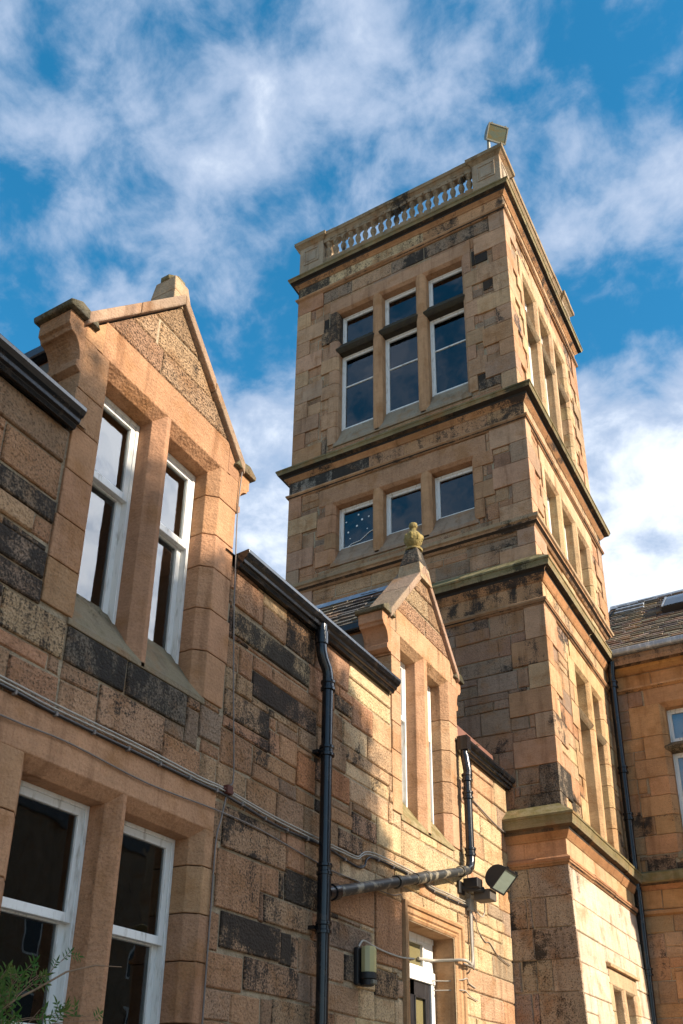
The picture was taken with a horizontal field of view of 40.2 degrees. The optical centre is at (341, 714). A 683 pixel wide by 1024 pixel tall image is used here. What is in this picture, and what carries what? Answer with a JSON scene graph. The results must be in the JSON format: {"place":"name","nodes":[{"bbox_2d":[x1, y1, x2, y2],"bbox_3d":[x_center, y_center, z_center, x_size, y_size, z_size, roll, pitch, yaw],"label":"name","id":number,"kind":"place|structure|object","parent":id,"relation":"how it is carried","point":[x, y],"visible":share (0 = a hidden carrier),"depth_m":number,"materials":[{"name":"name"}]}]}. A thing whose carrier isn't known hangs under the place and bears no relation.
{"place":"outdoors","nodes":[
{"label":"outdoors","id":0,"kind":"place"},
{"bbox_2d":[0,0,682,612],"label":"sky","id":1,"kind":"structure","parent":0,"point":[199,142],"materials":[{"name":"blue"}]},
{"bbox_2d":[605,589,682,1023],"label":"sandstone building","id":2,"kind":"structure","parent":0,"point":[645,667],"depth_m":15.29,"materials":[{"name":"brown stone"}]},
{"bbox_2d":[667,708,682,741],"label":"window","id":3,"kind":"structure","parent":2,"relation":"in","point":[680,710],"depth_m":15.61,"materials":[{"name":"white paint"}]},
{"bbox_2d":[673,753,682,824],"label":"window","id":4,"kind":"structure","parent":2,"relation":"in","point":[680,755],"depth_m":15.21,"materials":[{"name":"white paint"}]},
{"label":"ground","id":5,"kind":"structure","parent":0,"visible":0},
{"bbox_2d":[0,948,120,1023],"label":"climbing shrub","id":6,"kind":"object","parent":5,"relation":"on","point":[8,976],"visible":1,"depth_m":4.50,"materials":[{"name":"green plant"}]},
{"bbox_2d":[0,274,515,1023],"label":"stone wing","id":7,"kind":"structure","parent":5,"relation":"on","point":[122,464],"depth_m":6.98,"materials":[{"name":"brown stone"}]},
{"bbox_2d":[0,780,89,1023],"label":"window","id":8,"kind":"structure","parent":7,"relation":"in","point":[38,912],"depth_m":5.49,"materials":[{"name":"white paint"}]},
{"bbox_2d":[77,396,139,624],"bbox_3d":[-1.722,-1.454,6.627,0.100,1.820,0.490,-12,-27,27],"label":"window","id":9,"kind":"structure","parent":7,"relation":"in","point":[99,580],"depth_m":6.72,"materials":[{"name":"glass"}]},
{"bbox_2d":[102,821,174,1023],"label":"window","id":10,"kind":"structure","parent":7,"relation":"in","point":[133,995],"depth_m":6.16,"materials":[{"name":"white paint"}]},
{"bbox_2d":[148,453,194,663],"bbox_3d":[-1.380,-1.209,7.174,0.100,1.820,0.490,-12,-27,27],"label":"window","id":11,"kind":"structure","parent":7,"relation":"in","point":[166,615],"depth_m":7.28,"materials":[{"name":"white paint"}]},
{"bbox_2d":[0,714,402,899],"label":"wall cable","id":12,"kind":"object","parent":7,"relation":"attached to","point":[4,716],"depth_m":6.22,"materials":[{"name":"grey plastic"}]},
{"bbox_2d":[201,797,226,1023],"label":"wall cable","id":13,"kind":"object","parent":7,"relation":"attached to","point":[210,912],"depth_m":6.43,"materials":[{"name":"grey plastic"}]},
{"bbox_2d":[222,784,233,795],"bbox_3d":[-0.835,0.556,6.881,0.045,0.065,0.120,-12,-27,27],"label":"junction box","id":14,"kind":"object","parent":7,"relation":"attached to","point":[228,788],"visible":1,"depth_m":6.86,"materials":[{"name":"brown plastic"}]},
{"bbox_2d":[0,682,467,907],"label":"wall cable","id":15,"kind":"object","parent":7,"relation":"attached to","point":[91,731],"depth_m":6.50,"materials":[{"name":"grey plastic"}]},
{"bbox_2d":[0,679,467,905],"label":"wall cable","id":16,"kind":"object","parent":7,"relation":"attached to","point":[77,719],"depth_m":6.41,"materials":[{"name":"grey plastic"}]},
{"bbox_2d":[0,675,467,902],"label":"wall cable","id":17,"kind":"object","parent":7,"relation":"attached to","point":[80,716],"depth_m":6.46,"materials":[{"name":"grey plastic"}]},
{"bbox_2d":[230,472,242,785],"bbox_3d":[-0.828,-0.819,7.468,0.027,2.905,0.181,-12,-27,27],"label":"wall cable","id":18,"kind":"object","parent":7,"relation":"attached to","point":[233,627],"depth_m":7.41,"materials":[{"name":"grey plastic"}]},
{"bbox_2d":[354,945,376,986],"bbox_3d":[0.218,2.175,8.070,0.173,0.345,0.160,-12,-27,27],"label":"wall lantern","id":19,"kind":"object","parent":7,"relation":"attached to","point":[365,974],"depth_m":8.02,"materials":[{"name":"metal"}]},
{"bbox_2d":[358,940,414,960],"bbox_3d":[0.373,2.192,8.586,0.165,0.085,1.156,-12,-27,27],"label":"wall cable","id":20,"kind":"object","parent":7,"relation":"attached to","point":[369,943],"depth_m":8.55,"materials":[{"name":"grey plastic"}]},
{"bbox_2d":[400,661,407,807],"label":"window","id":21,"kind":"structure","parent":7,"relation":"in","point":[402,667],"depth_m":10.46,"materials":[{"name":"white paint"}]},
{"bbox_2d":[410,979,430,1023],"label":"door","id":22,"kind":"structure","parent":7,"relation":"in","point":[420,1013],"depth_m":9.67,"materials":[{"name":"paint"}]},
{"bbox_2d":[427,685,433,823],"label":"window","id":23,"kind":"structure","parent":7,"relation":"in","point":[428,688],"depth_m":11.00,"materials":[{"name":"white paint"}]},
{"bbox_2d":[417,911,473,965],"bbox_3d":[1.141,2.379,10.130,0.858,0.647,0.244,13,-27,-26],"label":"conduit","id":24,"kind":"object","parent":7,"relation":"attached to","point":[471,963],"visible":0.97,"depth_m":10.04,"materials":[{"name":"white plastic"}]},
{"bbox_2d":[432,978,475,988],"bbox_3d":[1.276,2.876,10.046,0.648,0.072,0.192,18,-29,-33],"label":"wall cable","id":25,"kind":"object","parent":7,"relation":"attached to","point":[450,980],"depth_m":9.95,"materials":[{"name":"white plastic"}]},
{"bbox_2d":[433,989,477,1000],"bbox_3d":[1.296,3.006,10.019,0.676,0.074,0.201,18,-29,-34],"label":"wall cable","id":26,"kind":"object","parent":7,"relation":"attached to","point":[459,990],"depth_m":9.91,"materials":[{"name":"white plastic"}]},
{"bbox_2d":[463,912,474,969],"bbox_3d":[1.416,2.458,10.264,0.070,0.676,0.390,-10,-26,23],"label":"conduit","id":27,"kind":"object","parent":7,"relation":"attached to","point":[473,967],"visible":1,"depth_m":10.34,"materials":[{"name":"white plastic"}]},
{"bbox_2d":[466,898,473,911],"bbox_3d":[1.457,2.156,10.560,0.055,0.135,0.100,-12,-27,27],"label":"junction box","id":28,"kind":"object","parent":7,"relation":"attached to","point":[470,901],"visible":1,"depth_m":10.53,"materials":[{"name":"grey plastic"}]},
{"bbox_2d":[462,786,505,833],"bbox_3d":[1.821,1.225,11.660,0.037,0.224,1.530,-13,-27,28],"label":"wall cable","id":29,"kind":"object","parent":7,"relation":"attached to","point":[488,817],"depth_m":11.65,"materials":[{"name":"beige plastic"}]},
{"bbox_2d":[457,864,517,903],"bbox_3d":[1.664,1.909,10.531,0.535,0.370,0.584,-12,-27,27],"label":"floodlight","id":30,"kind":"object","parent":7,"relation":"attached to","point":[500,879],"visible":1,"depth_m":10.45,"materials":[{"name":"metal"}]},
{"bbox_2d":[474,903,485,916],"bbox_3d":[1.589,2.210,10.633,0.244,0.173,0.092,22,-32,-40],"label":"wall cable","id":31,"kind":"object","parent":30,"relation":"attached to","point":[484,911],"depth_m":10.67,"materials":[{"name":"beige plastic"}]},
{"bbox_2d":[473,915,509,965],"bbox_3d":[1.761,2.654,10.966,0.012,0.432,1.183,-12,-27,27],"label":"wall cable","id":32,"kind":"object","parent":7,"relation":"attached to","point":[488,942],"depth_m":10.86,"materials":[{"name":"grey plastic"}]},
{"bbox_2d":[275,142,652,1023],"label":"stone tower","id":33,"kind":"structure","parent":5,"relation":"on","point":[439,348],"depth_m":15.41,"materials":[{"name":"stone"}]},
{"bbox_2d":[339,499,372,550],"bbox_3d":[0.324,-3.202,15.926,0.775,0.900,0.100,-12,-27,27],"label":"window","id":34,"kind":"structure","parent":33,"relation":"in","point":[349,515],"depth_m":15.97,"materials":[{"name":"glass"}]},
{"bbox_2d":[342,346,372,430],"bbox_3d":[0.370,-5.982,17.169,0.775,1.790,0.100,-12,-27,27],"label":"window","id":35,"kind":"structure","parent":33,"relation":"in","point":[357,369],"depth_m":17.21,"materials":[{"name":"glass"}]},
{"bbox_2d":[343,306,372,343],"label":"window","id":36,"kind":"structure","parent":33,"relation":"in","point":[359,324],"depth_m":17.83,"materials":[{"name":"glass"}]},
{"bbox_2d":[385,287,415,325],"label":"window","id":37,"kind":"structure","parent":33,"relation":"in","point":[400,306],"depth_m":17.42,"materials":[{"name":"glass"}]},
{"bbox_2d":[385,327,418,413],"bbox_3d":[1.152,-6.153,16.757,0.755,1.790,0.100,-12,-27,27],"label":"window","id":38,"kind":"structure","parent":33,"relation":"in","point":[402,388],"depth_m":16.79,"materials":[{"name":"glass"}]},
{"bbox_2d":[386,483,421,535],"bbox_3d":[1.106,-3.373,15.515,0.755,0.900,0.100,-12,-27,27],"label":"window","id":39,"kind":"structure","parent":33,"relation":"in","point":[403,507],"depth_m":15.56,"materials":[{"name":"glass"}]},
{"bbox_2d":[428,267,462,306],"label":"window","id":40,"kind":"structure","parent":33,"relation":"in","point":[444,287],"depth_m":17.00,"materials":[{"name":"glass"}]},
{"bbox_2d":[430,308,467,396],"bbox_3d":[1.939,-6.325,16.344,0.765,1.790,0.100,-12,-27,27],"label":"window","id":41,"kind":"structure","parent":33,"relation":"in","point":[447,332],"depth_m":16.37,"materials":[{"name":"glass"}]},
{"bbox_2d":[435,466,474,520],"bbox_3d":[1.892,-3.545,15.101,0.765,0.900,0.100,-12,-27,27],"label":"window","id":42,"kind":"structure","parent":33,"relation":"in","point":[454,492],"depth_m":15.13,"materials":[{"name":"glass"}]},
{"bbox_2d":[484,122,508,148],"bbox_3d":[2.938,-10.805,17.743,0.408,0.802,0.382,7,-25,-15],"label":"floodlight","id":43,"kind":"object","parent":33,"relation":"on","point":[496,133],"visible":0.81,"depth_m":17.76,"materials":[{"name":"grey metal"}]},
{"bbox_2d":[528,342,533,385],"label":"window","id":44,"kind":"structure","parent":33,"relation":"in","point":[528,342],"depth_m":17.10,"materials":[{"name":"white paint"}]},
{"bbox_2d":[545,376,549,415],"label":"window","id":45,"kind":"structure","parent":33,"relation":"in","point":[545,376],"depth_m":17.82,"materials":[{"name":"white paint"}]},
{"bbox_2d":[547,497,551,533],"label":"window","id":46,"kind":"structure","parent":33,"relation":"in","point":[547,497],"depth_m":15.71,"materials":[{"name":"white paint"}]},
{"bbox_2d":[564,526,567,558],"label":"window","id":47,"kind":"structure","parent":33,"relation":"in","point":[564,526],"depth_m":16.44,"materials":[{"name":"white paint"}]}
]}

